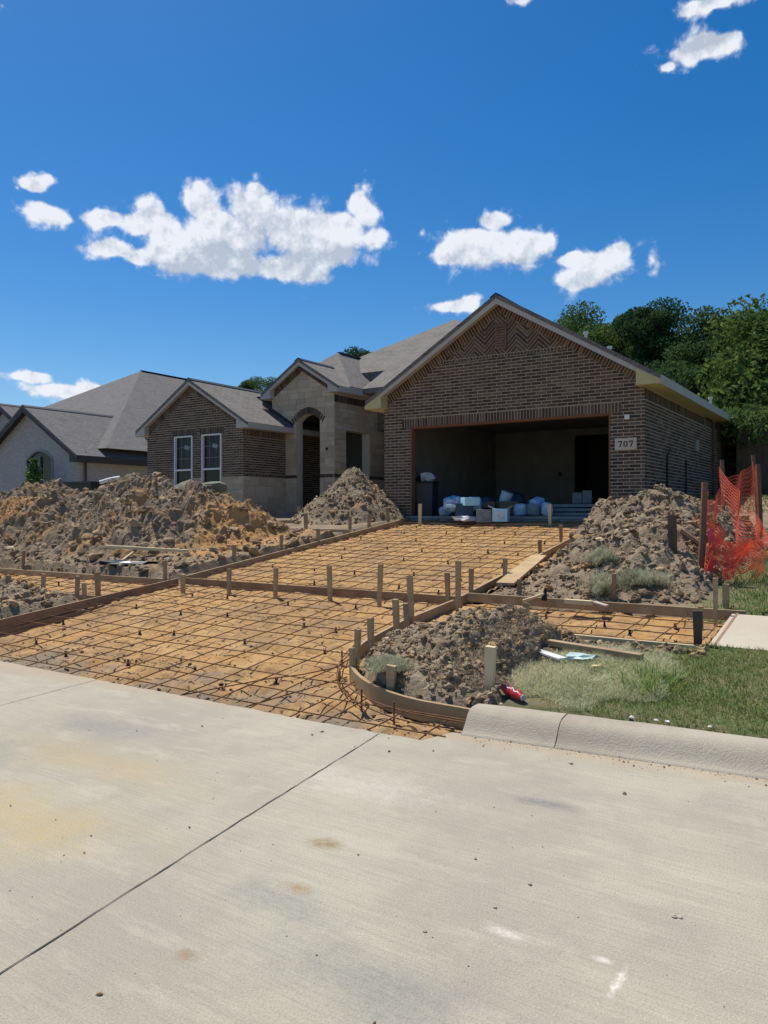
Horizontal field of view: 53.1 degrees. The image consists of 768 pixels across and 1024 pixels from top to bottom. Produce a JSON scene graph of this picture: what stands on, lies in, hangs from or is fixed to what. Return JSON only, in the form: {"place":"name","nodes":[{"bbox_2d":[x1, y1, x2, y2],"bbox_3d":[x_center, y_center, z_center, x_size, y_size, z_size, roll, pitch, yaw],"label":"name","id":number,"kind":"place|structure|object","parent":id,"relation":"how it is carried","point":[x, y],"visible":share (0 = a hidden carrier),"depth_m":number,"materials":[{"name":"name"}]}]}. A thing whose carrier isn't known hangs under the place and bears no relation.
{"place":"outdoors","nodes":[
{"label":"outdoors","id":0,"kind":"place"},
{"bbox_2d":[0,661,767,1023],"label":"street","id":1,"kind":"structure","parent":0,"point":[280,893],"depth_m":3.39,"materials":[{"name":"concrete"}]},
{"bbox_2d":[0,733,378,972],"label":"street joint","id":2,"kind":"object","parent":1,"relation":"on","point":[165,868],"visible":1,"depth_m":3.40,"materials":[{"name":"grey"}]},
{"bbox_2d":[9,718,764,1023],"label":"street grit","id":3,"kind":"object","parent":1,"relation":"on","point":[374,1022],"visible":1,"depth_m":3.60,"materials":[{"name":"gravel"}]},
{"bbox_2d":[460,703,566,747],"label":"kerb","id":4,"kind":"structure","parent":1,"relation":"on","point":[539,728],"depth_m":5.47,"materials":[{"name":"concrete"}]},
{"bbox_2d":[472,737,766,786],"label":"gutter grit","id":5,"kind":"object","parent":1,"relation":"on","point":[623,760],"visible":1,"depth_m":4.92,"materials":[{"name":"gravel"}]},
{"bbox_2d":[554,714,767,779],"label":"kerb","id":6,"kind":"structure","parent":1,"relation":"on","point":[738,755],"depth_m":5.00,"materials":[{"name":"concrete"}]},
{"bbox_2d":[0,0,767,406],"label":"sky","id":7,"kind":"structure","parent":0,"point":[227,192],"materials":[{"name":"blue"}]},
{"bbox_2d":[13,497,767,738],"bbox_3d":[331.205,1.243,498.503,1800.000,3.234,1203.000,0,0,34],"label":"ground","id":8,"kind":"structure","parent":0,"point":[535,702],"depth_m":6.05,"materials":[{"name":"plant"}]},
{"bbox_2d":[21,458,48,485],"bbox_3d":[-13.851,-0.875,30.389,1.839,2.550,1.951,0,0,-20],"label":"sapling","id":9,"kind":"object","parent":8,"relation":"on","point":[32,473],"visible":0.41,"depth_m":30.19,"materials":[{"name":"green plant"}]},
{"bbox_2d":[0,576,79,618],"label":"dirt pile","id":10,"kind":"object","parent":8,"relation":"on","point":[27,595],"visible":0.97,"depth_m":11.21,"materials":[{"name":"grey soil"}]},
{"bbox_2d":[32,481,106,491],"bbox_3d":[-9.416,-0.336,23.750,2.881,1.172,1.336,0,0,34],"label":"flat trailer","id":11,"kind":"object","parent":8,"relation":"on","point":[89,485],"visible":0.09,"depth_m":22.72,"materials":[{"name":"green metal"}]},
{"bbox_2d":[0,370,185,492],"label":"neighbour house","id":12,"kind":"structure","parent":8,"relation":"on","point":[88,435],"depth_m":32.68,"materials":[{"name":"paint"}]},
{"bbox_2d":[25,449,52,481],"bbox_3d":[-14.232,-1.492,31.796,1.900,2.195,0.105,0,0,34],"label":"arched window","id":13,"kind":"structure","parent":12,"relation":"in","point":[45,460],"depth_m":31.68,"materials":[{"name":"grey"}]},
{"bbox_2d":[0,472,334,582],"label":"dirt pile","id":14,"kind":"object","parent":8,"relation":"on","point":[55,524],"visible":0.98,"depth_m":15.92,"materials":[{"name":"brown soil"}]},
{"bbox_2d":[99,559,158,565],"bbox_3d":[-4.619,0.920,13.768,1.092,0.134,0.526,0,0,12],"label":"plastic sheet","id":15,"kind":"object","parent":14,"relation":"on","point":[125,562],"visible":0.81,"depth_m":13.64,"materials":[{"name":"grey"}]},
{"bbox_2d":[104,545,188,552],"bbox_3d":[-4.503,0.696,14.570,1.609,0.135,0.100,0,0,4],"label":"plank","id":16,"kind":"object","parent":14,"relation":"on","point":[146,548],"visible":1,"depth_m":14.53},
{"bbox_2d":[203,481,226,493],"bbox_3d":[-4.034,-0.567,18.314,0.707,0.320,0.583,0,0,34],"label":"clay slab","id":17,"kind":"object","parent":14,"relation":"on","point":[219,487],"depth_m":18.05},
{"bbox_2d":[239,376,276,391],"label":"leafy tree","id":18,"kind":"object","parent":8,"relation":"on","point":[254,384],"visible":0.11,"depth_m":60.53,"materials":[{"name":"green plant"}]},
{"bbox_2d":[290,466,405,524],"bbox_3d":[-0.914,-0.362,19.916,3.395,1.659,3.185,0,0,34],"label":"dirt pile","id":19,"kind":"object","parent":8,"relation":"on","point":[355,493],"visible":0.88,"depth_m":19.07,"materials":[{"name":"grey soil"}]},
{"bbox_2d":[0,559,708,657],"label":"ground clods","id":20,"kind":"object","parent":8,"relation":"on","point":[700,650],"visible":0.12,"depth_m":7.33,"materials":[{"name":"soil"}]},
{"bbox_2d":[343,346,370,356],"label":"leafy tree","id":21,"kind":"object","parent":8,"relation":"on","point":[360,352],"visible":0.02,"depth_m":51.85,"materials":[{"name":"green plant"}]},
{"bbox_2d":[0,519,724,739],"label":"soil bed","id":22,"kind":"object","parent":8,"relation":"on","point":[272,665],"visible":0.54,"depth_m":9.38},
{"bbox_2d":[0,568,102,580],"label":"form board","id":23,"kind":"object","parent":22,"relation":"on","point":[47,573],"visible":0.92,"depth_m":14.22,"materials":[{"name":"brown wood"}]},
{"bbox_2d":[0,605,104,635],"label":"form board","id":24,"kind":"object","parent":22,"relation":"on","point":[15,629],"visible":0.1,"depth_m":10.68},
{"bbox_2d":[0,578,177,628],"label":"form board","id":25,"kind":"object","parent":24,"relation":"on","point":[11,621],"visible":0.77,"depth_m":11.20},
{"bbox_2d":[0,571,156,595],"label":"rebar mat","id":26,"kind":"object","parent":22,"relation":"on","point":[74,582],"visible":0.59,"depth_m":12.94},
{"bbox_2d":[94,572,100,596],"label":"wooden stake","id":27,"kind":"object","parent":22,"relation":"on","point":[97,576],"visible":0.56,"depth_m":11.71,"materials":[{"name":"brown wood"}]},
{"bbox_2d":[103,575,169,583],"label":"form board","id":28,"kind":"object","parent":22,"relation":"on","point":[132,579],"visible":0.74,"depth_m":12.96,"materials":[{"name":"brown wood"}]},
{"bbox_2d":[0,583,465,739],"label":"rebar mat","id":29,"kind":"object","parent":22,"relation":"on","point":[293,692],"visible":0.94,"depth_m":8.60,"materials":[{"name":"metal"}]},
{"bbox_2d":[273,568,278,598],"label":"wooden stake","id":30,"kind":"object","parent":22,"relation":"on","point":[275,582],"visible":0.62,"depth_m":10.92,"materials":[{"name":"brown wood"}]},
{"bbox_2d":[0,588,581,735],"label":"bed rubble","id":31,"kind":"object","parent":22,"relation":"on","point":[281,711],"visible":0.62,"depth_m":8.00,"materials":[{"name":"soil"}]},
{"bbox_2d":[186,517,409,578],"bbox_3d":[-1.342,0.657,15.851,0.038,1.053,7.497,0,0,32],"label":"form board","id":32,"kind":"object","parent":22,"relation":"on","point":[220,569],"visible":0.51,"depth_m":15.14,"materials":[{"name":"brown wood"}]},
{"bbox_2d":[186,578,454,603],"bbox_3d":[-1.188,1.137,11.187,5.120,0.130,0.038,0,0,34],"label":"form board","id":33,"kind":"object","parent":22,"relation":"on","point":[351,593],"visible":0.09,"depth_m":10.97,"materials":[{"name":"wood"}]},
{"bbox_2d":[326,566,331,600],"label":"wooden stake","id":34,"kind":"object","parent":22,"relation":"on","point":[329,580],"visible":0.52,"depth_m":10.45,"materials":[{"name":"brown wood"}]},
{"bbox_2d":[349,647,355,682],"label":"wooden stake","id":35,"kind":"object","parent":22,"relation":"on","point":[352,657],"visible":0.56,"depth_m":7.07,"materials":[{"name":"brown wood"}]},
{"bbox_2d":[354,629,360,670],"bbox_3d":[-0.251,1.385,7.321,0.069,0.551,0.045,0,0,40],"label":"wooden stake","id":36,"kind":"object","parent":22,"relation":"on","point":[357,639],"visible":0.52,"depth_m":7.30,"materials":[{"name":"brown wood"}]},
{"bbox_2d":[367,618,373,652],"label":"wooden stake","id":37,"kind":"object","parent":22,"relation":"on","point":[370,629],"visible":0.5,"depth_m":7.69,"materials":[{"name":"brown wood"}]},
{"bbox_2d":[377,564,383,605],"bbox_3d":[-0.049,1.022,9.994,0.073,0.693,0.054,0,0,34],"label":"wooden stake","id":38,"kind":"object","parent":22,"relation":"on","point":[379,584],"visible":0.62,"depth_m":9.98,"materials":[{"name":"brown wood"}]},
{"bbox_2d":[192,519,581,601],"bbox_3d":[0.743,0.657,14.452,5.212,1.002,7.826,0,0,34],"label":"rebar mat","id":39,"kind":"object","parent":22,"relation":"on","point":[408,553],"visible":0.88,"depth_m":13.69,"materials":[{"name":"metal"}]},
{"bbox_2d":[450,500,472,515],"bbox_3d":[1.840,-0.028,17.687,0.626,0.485,0.300,0,0,2],"label":"carton","id":40,"kind":"object","parent":39,"relation":"on","point":[461,509],"visible":0.75,"depth_m":17.54,"materials":[{"name":"blue cardboard"}]},
{"bbox_2d":[460,498,479,505],"bbox_3d":[1.968,-0.237,17.602,0.366,0.183,0.300,0,0,-15],"label":"carton","id":41,"kind":"object","parent":40,"relation":"on","point":[470,501],"visible":1,"depth_m":17.46,"materials":[{"name":"teal"}]},
{"bbox_2d":[452,516,475,521],"bbox_3d":[1.857,0.160,17.402,0.522,0.148,0.403,0,0,34],"label":"plastic bag","id":42,"kind":"object","parent":39,"relation":"on","point":[464,518],"visible":1,"depth_m":17.32,"materials":[{"name":"grey"}]},
{"bbox_2d":[476,509,491,521],"bbox_3d":[2.263,0.088,17.406,0.340,0.294,0.300,0,0,8],"label":"carton","id":43,"kind":"object","parent":39,"relation":"on","point":[483,515],"visible":0.98,"depth_m":17.26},
{"bbox_2d":[489,506,512,521],"bbox_3d":[2.612,0.037,17.171,0.537,0.356,0.306,0,0,19],"label":"carton","id":44,"kind":"object","parent":39,"relation":"on","point":[500,515],"visible":1,"depth_m":17.04,"materials":[{"name":"teal"}]},
{"bbox_2d":[336,646,465,730],"bbox_3d":[-0.085,1.541,6.708,0.521,0.364,2.469,0,0,-21],"label":"rebar mat","id":45,"kind":"object","parent":22,"relation":"on","point":[361,694],"visible":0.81,"depth_m":6.10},
{"bbox_2d":[349,620,470,728],"bbox_3d":[0.076,1.432,7.159,0.789,0.429,2.960,0,0,-9],"label":"curved form board","id":46,"kind":"object","parent":22,"relation":"on","point":[376,693],"visible":0.61,"depth_m":6.19,"materials":[{"name":"wood"}]},
{"bbox_2d":[406,576,413,624],"bbox_3d":[0.303,1.097,8.822,0.086,0.737,0.042,0,0,27],"label":"wooden stake","id":47,"kind":"object","parent":22,"relation":"on","point":[410,592],"visible":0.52,"depth_m":8.80,"materials":[{"name":"brown wood"}]},
{"bbox_2d":[403,599,461,621],"bbox_3d":[0.576,1.216,9.216,0.038,0.280,1.307,0,0,37],"label":"form board","id":48,"kind":"object","parent":22,"relation":"on","point":[435,611],"visible":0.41,"depth_m":9.24,"materials":[{"name":"brown wood"}]},
{"bbox_2d":[444,573,450,601],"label":"wooden stake","id":49,"kind":"object","parent":22,"relation":"on","point":[447,586],"visible":0.53,"depth_m":9.70,"materials":[{"name":"brown wood"}]},
{"bbox_2d":[455,561,460,611],"bbox_3d":[0.909,0.979,9.402,0.068,0.770,0.046,0,0,34],"label":"wooden stake","id":50,"kind":"object","parent":22,"relation":"on","point":[457,585],"visible":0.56,"depth_m":9.39,"materials":[{"name":"brown wood"}]},
{"bbox_2d":[469,568,473,603],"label":"wooden stake","id":51,"kind":"object","parent":22,"relation":"on","point":[471,577],"visible":0.64,"depth_m":9.89,"materials":[{"name":"brown wood"}]},
{"bbox_2d":[361,604,584,707],"bbox_3d":[0.699,1.293,7.162,2.119,0.756,2.268,0,0,34],"label":"dirt pile","id":52,"kind":"object","parent":22,"relation":"on","point":[424,643],"visible":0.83,"depth_m":6.75,"materials":[{"name":"grey soil"}]},
{"bbox_2d":[359,653,421,673],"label":"uprooted grass","id":53,"kind":"structure","parent":52,"relation":"on","point":[377,665],"depth_m":6.57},
{"bbox_2d":[423,599,574,700],"bbox_3d":[1.129,1.212,6.801,1.065,0.721,2.051,0,0,34],"label":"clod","id":54,"kind":"object","parent":52,"relation":"on","point":[488,639],"visible":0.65,"depth_m":6.70,"materials":[{"name":"soil"}]},
{"bbox_2d":[461,568,513,605],"bbox_3d":[1.542,0.995,10.741,0.038,0.403,2.219,0,0,30],"label":"form board","id":55,"kind":"object","parent":22,"relation":"on","point":[487,585],"visible":0.3,"depth_m":10.39,"materials":[{"name":"brown wood"}]},
{"bbox_2d":[522,588,546,602],"bbox_3d":[1.796,0.992,9.159,0.299,0.172,0.065,0,0,-7],"label":"hammer","id":56,"kind":"object","parent":22,"relation":"on","point":[544,596],"visible":1,"depth_m":9.15,"materials":[{"name":"beige wood"}]},
{"bbox_2d":[538,538,570,557],"bbox_3d":[3.423,0.513,14.024,0.038,0.765,5.274,0,0,30],"label":"form board","id":57,"kind":"object","parent":22,"relation":"on","point":[555,548],"visible":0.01,"depth_m":13.12,"materials":[{"name":"brown wood"}]},
{"bbox_2d":[564,599,592,604],"bbox_3d":[2.219,1.027,8.780,0.320,0.051,0.070,0,0,35],"label":"plank","id":58,"kind":"object","parent":22,"relation":"on","point":[578,601],"visible":1,"depth_m":8.74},
{"bbox_2d":[432,600,725,644],"bbox_3d":[2.201,1.191,8.290,3.316,0.209,1.459,0,0,34],"label":"rebar mat","id":59,"kind":"object","parent":22,"relation":"on","point":[703,637],"visible":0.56,"depth_m":8.09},
{"bbox_2d":[467,593,745,619],"bbox_3d":[2.429,1.090,8.951,3.260,0.110,0.038,0,0,34],"label":"form board","id":60,"kind":"object","parent":22,"relation":"on","point":[665,610],"visible":0.73,"depth_m":8.79,"materials":[{"name":"brown wood"}]},
{"bbox_2d":[692,611,702,644],"bbox_3d":[2.879,1.188,7.059,0.084,0.567,0.047,0,0,28],"label":"wooden stake","id":61,"kind":"object","parent":22,"relation":"on","point":[697,625],"visible":0.53,"depth_m":7.04,"materials":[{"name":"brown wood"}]},
{"bbox_2d":[713,578,717,626],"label":"wooden stake","id":62,"kind":"object","parent":22,"relation":"on","point":[715,600],"visible":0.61,"depth_m":8.07,"materials":[{"name":"brown wood"}]},
{"bbox_2d":[386,664,396,712],"bbox_3d":[0.066,1.504,6.432,0.085,0.456,0.058,0,0,28],"label":"wooden stake","id":63,"kind":"object","parent":8,"relation":"on","point":[390,678],"visible":0.53,"depth_m":6.41,"materials":[{"name":"brown wood"}]},
{"bbox_2d":[392,599,399,630],"bbox_3d":[0.129,1.234,8.088,0.070,0.641,0.064,0,0,39],"label":"wooden stake","id":64,"kind":"object","parent":8,"relation":"on","point":[396,614],"visible":0.46,"depth_m":8.06,"materials":[{"name":"brown wood"}]},
{"bbox_2d":[403,603,409,628],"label":"wooden stake","id":65,"kind":"object","parent":8,"relation":"on","point":[406,613],"visible":0.47,"depth_m":8.24,"materials":[{"name":"brown wood"}]},
{"bbox_2d":[135,292,744,521],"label":"brick house","id":66,"kind":"structure","parent":8,"relation":"on","point":[494,396],"depth_m":22.49,"materials":[{"name":"brown brick"}]},
{"bbox_2d":[174,435,192,485],"bbox_3d":[-6.602,-1.575,25.390,0.860,1.850,0.103,0,0,34],"label":"window","id":67,"kind":"structure","parent":66,"relation":"in","point":[183,445],"depth_m":25.46,"materials":[{"name":"white plastic"}]},
{"bbox_2d":[201,433,221,482],"bbox_3d":[-5.511,-1.575,24.665,0.880,1.850,0.103,0,0,34],"label":"window","id":68,"kind":"structure","parent":66,"relation":"in","point":[211,444],"depth_m":24.74,"materials":[{"name":"white plastic"}]},
{"bbox_2d":[415,481,439,515],"bbox_3d":[1.070,-0.340,19.726,0.612,0.880,0.604,0,0,22],"label":"wheeled bin","id":69,"kind":"object","parent":66,"relation":"on","point":[427,495],"visible":0.99,"depth_m":19.47,"materials":[{"name":"grey plastic"}]},
{"bbox_2d":[420,472,435,480],"bbox_3d":[1.133,-0.866,19.652,0.400,0.318,0.327,0,0,0],"label":"plastic bag","id":70,"kind":"object","parent":69,"relation":"on","point":[427,476],"visible":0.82,"depth_m":19.57,"materials":[{"name":"grey"}]},
{"bbox_2d":[443,495,459,512],"bbox_3d":[1.647,-0.195,18.477,0.462,0.416,0.388,0,0,-6],"label":"sack","id":71,"kind":"object","parent":66,"relation":"in","point":[448,501],"visible":0.56,"depth_m":18.33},
{"bbox_2d":[499,490,512,500],"bbox_3d":[2.942,-0.335,18.576,0.364,0.398,0.300,0,0,34],"label":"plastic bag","id":72,"kind":"object","parent":66,"relation":"in","point":[505,495],"visible":0.66,"depth_m":18.47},
{"bbox_2d":[495,501,518,514],"bbox_3d":[2.916,-0.086,18.232,0.474,0.332,0.300,0,0,-15],"label":"carton","id":73,"kind":"object","parent":66,"relation":"on","point":[502,504],"visible":0.59,"depth_m":18.09,"materials":[{"name":"brown cardboard"}]},
{"bbox_2d":[510,492,524,503],"bbox_3d":[3.295,-0.290,19.654,0.640,0.431,0.354,0,0,2],"label":"sack","id":74,"kind":"object","parent":66,"relation":"in","point":[519,497],"visible":0.34,"depth_m":19.49,"materials":[{"name":"blue plastic"}]},
{"bbox_2d":[513,503,526,515],"bbox_3d":[3.188,-0.043,17.994,0.308,0.313,0.365,0,0,2],"label":"sack","id":75,"kind":"object","parent":66,"relation":"on","point":[519,509],"visible":0.94,"depth_m":17.84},
{"bbox_2d":[526,503,539,515],"bbox_3d":[3.461,-0.041,17.820,0.319,0.325,0.379,0,0,1],"label":"sack","id":76,"kind":"object","parent":66,"relation":"on","point":[532,509],"visible":0.93,"depth_m":17.66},
{"bbox_2d":[525,513,588,515],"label":"siding board","id":77,"kind":"object","parent":66,"relation":"on","point":[569,514],"visible":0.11,"depth_m":17.68,"materials":[{"name":"wood"}]},
{"bbox_2d":[553,508,591,510],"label":"siding board","id":78,"kind":"object","parent":77,"relation":"on","point":[571,509],"visible":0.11,"depth_m":17.86,"materials":[{"name":"wood"}]},
{"bbox_2d":[552,504,594,506],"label":"siding board","id":79,"kind":"object","parent":78,"relation":"on","point":[573,505],"visible":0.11,"depth_m":18.07,"materials":[{"name":"wood"}]},
{"bbox_2d":[572,493,581,503],"bbox_3d":[4.674,-0.333,18.625,0.218,0.266,0.300,0,0,13],"label":"carton","id":80,"kind":"object","parent":79,"relation":"on","point":[576,498],"visible":1,"depth_m":18.48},
{"bbox_2d":[582,490,591,503],"bbox_3d":[4.880,-0.356,18.488,0.216,0.312,0.300,0,0,13],"label":"carton","id":81,"kind":"object","parent":79,"relation":"on","point":[586,497],"visible":1,"depth_m":18.34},
{"bbox_2d":[484,645,496,690],"bbox_3d":[0.841,1.387,6.081,0.094,0.655,0.055,0,0,34],"label":"wooden stake","id":82,"kind":"object","parent":8,"relation":"on","point":[490,665],"visible":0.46,"depth_m":6.07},
{"bbox_2d":[500,683,525,701],"bbox_3d":[0.994,1.389,5.921,0.076,0.106,0.254,0,0,-29],"label":"drink can","id":83,"kind":"object","parent":8,"relation":"on","point":[514,693],"visible":1,"depth_m":5.88,"materials":[{"name":"red paint"}]},
{"bbox_2d":[496,555,546,585],"bbox_3d":[1.993,0.813,10.993,0.240,0.298,1.983,0,0,24],"label":"plank","id":84,"kind":"object","parent":8,"relation":"on","point":[524,567],"visible":1,"depth_m":10.82,"materials":[{"name":"brown wood"}]},
{"bbox_2d":[557,300,632,352],"bbox_3d":[11.374,-5.284,40.264,6.519,11.378,6.512,0,0,-28],"label":"leafy tree","id":85,"kind":"object","parent":8,"relation":"on","point":[604,334],"visible":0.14,"depth_m":39.09,"materials":[{"name":"green plant"}]},
{"bbox_2d":[505,642,687,712],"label":"dry sod","id":86,"kind":"structure","parent":8,"relation":"on","point":[559,668],"depth_m":6.21,"materials":[{"name":"green plant"}]},
{"bbox_2d":[539,649,566,659],"bbox_3d":[1.447,1.251,6.758,0.090,0.040,0.363,0,0,-29],"label":"board scrap","id":87,"kind":"object","parent":86,"relation":"on","point":[553,655],"visible":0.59,"depth_m":6.68,"materials":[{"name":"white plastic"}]},
{"bbox_2d":[566,652,599,660],"bbox_3d":[1.725,1.255,6.623,0.313,0.079,0.195,0,0,16],"label":"plastic sheet","id":88,"kind":"object","parent":86,"relation":"on","point":[576,656],"visible":0.94,"depth_m":6.60,"materials":[{"name":"teal"}]},
{"bbox_2d":[543,639,643,659],"bbox_3d":[1.738,1.220,6.981,1.233,0.092,0.085,0,0,40],"label":"plank","id":89,"kind":"object","parent":86,"relation":"on","point":[590,648],"visible":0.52,"depth_m":6.83,"materials":[{"name":"brown wood"}]},
{"bbox_2d":[601,651,697,699],"bbox_3d":[2.183,1.257,6.030,0.995,0.332,1.104,0,0,34],"label":"weed clump","id":90,"kind":"object","parent":86,"relation":"on","point":[648,682],"visible":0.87,"depth_m":5.98,"materials":[{"name":"green"}]},
{"bbox_2d":[575,634,695,648],"bbox_3d":[2.150,1.252,7.528,1.850,0.060,0.038,0,0,34],"label":"form board","id":91,"kind":"object","parent":8,"relation":"on","point":[610,639],"visible":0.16,"depth_m":7.41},
{"bbox_2d":[535,484,767,604],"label":"dirt pile","id":92,"kind":"object","parent":8,"relation":"on","point":[632,528],"visible":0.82,"depth_m":9.93,"materials":[{"name":"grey soil"}]},
{"bbox_2d":[575,542,621,564],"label":"uprooted grass","id":93,"kind":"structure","parent":92,"relation":"on","point":[599,556],"depth_m":9.66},
{"bbox_2d":[577,567,634,594],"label":"uprooted grass","id":94,"kind":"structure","parent":92,"relation":"on","point":[600,586],"depth_m":9.11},
{"bbox_2d":[598,560,682,586],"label":"uprooted grass","id":95,"kind":"structure","parent":92,"relation":"on","point":[639,577],"depth_m":9.07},
{"bbox_2d":[668,515,676,553],"bbox_3d":[3.654,0.298,9.740,0.110,0.522,0.057,0,0,34],"label":"plank","id":96,"kind":"object","parent":92,"relation":"on","point":[672,532],"visible":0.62,"depth_m":9.72,"materials":[{"name":"brown wood"}]},
{"bbox_2d":[611,296,699,368],"bbox_3d":[12.771,-4.918,37.188,5.309,10.648,6.007,0,0,34],"label":"leafy tree","id":97,"kind":"object","parent":8,"relation":"on","point":[650,337],"visible":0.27,"depth_m":35.68,"materials":[{"name":"green plant"}]},
{"bbox_2d":[548,641,767,736],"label":"verge grass","id":98,"kind":"structure","parent":8,"relation":"on","point":[714,681],"depth_m":5.76,"materials":[{"name":"plant"}]},
{"bbox_2d":[644,359,703,378],"bbox_3d":[11.773,-3.002,31.631,6.606,6.821,5.451,0,0,10],"label":"leafy tree","id":99,"kind":"object","parent":8,"relation":"on","point":[675,363],"depth_m":31.15,"materials":[{"name":"green plant"}]},
{"bbox_2d":[624,305,740,361],"bbox_3d":[15.220,-5.034,38.753,7.177,10.881,6.886,0,0,34],"label":"leafy tree","id":100,"kind":"object","parent":8,"relation":"on","point":[698,333],"visible":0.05,"depth_m":37.04,"materials":[{"name":"green plant"}]},
{"bbox_2d":[655,356,736,415],"bbox_3d":[12.348,-2.795,29.149,6.136,6.411,6.129,0,0,-40],"label":"leafy tree","id":101,"kind":"object","parent":8,"relation":"on","point":[686,380],"visible":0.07,"depth_m":27.45,"materials":[{"name":"green plant"}]},
{"bbox_2d":[661,318,745,366],"bbox_3d":[15.062,-3.883,33.288,6.606,8.579,5.451,0,0,-39],"label":"leafy tree","id":102,"kind":"object","parent":8,"relation":"on","point":[701,351],"visible":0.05,"depth_m":32.76,"materials":[{"name":"green plant"}]},
{"bbox_2d":[722,584,729,608],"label":"wooden stake","id":103,"kind":"object","parent":8,"relation":"on","point":[725,592],"visible":0.52,"depth_m":8.28,"materials":[{"name":"brown wood"}]},
{"bbox_2d":[686,531,767,613],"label":"yard grass","id":104,"kind":"structure","parent":8,"relation":"on","point":[756,596],"depth_m":8.85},
{"bbox_2d":[691,293,767,480],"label":"leafy tree","id":105,"kind":"object","parent":8,"relation":"on","point":[745,375],"visible":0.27,"depth_m":25.71,"materials":[{"name":"green plant"}]},
{"bbox_2d":[692,455,767,579],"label":"safety fence","id":106,"kind":"object","parent":8,"relation":"on","point":[758,514],"visible":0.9,"depth_m":9.57,"materials":[{"name":"orange"}]},
{"bbox_2d":[714,389,767,495],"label":"leafy tree","id":107,"kind":"object","parent":8,"relation":"on","point":[751,417],"visible":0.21,"depth_m":22.53,"materials":[{"name":"green plant"}]},
{"bbox_2d":[736,428,767,495],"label":"board fence","id":108,"kind":"object","parent":8,"relation":"on","point":[744,453],"visible":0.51,"depth_m":22.33,"materials":[{"name":"brown wood"}]},
{"bbox_2d":[698,495,767,512],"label":"yard grass","id":109,"kind":"structure","parent":0,"point":[715,496],"depth_m":17.64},
{"bbox_2d":[709,614,767,650],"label":"sidewalk","id":110,"kind":"structure","parent":0,"point":[743,631],"depth_m":7.33,"materials":[{"name":"concrete"}]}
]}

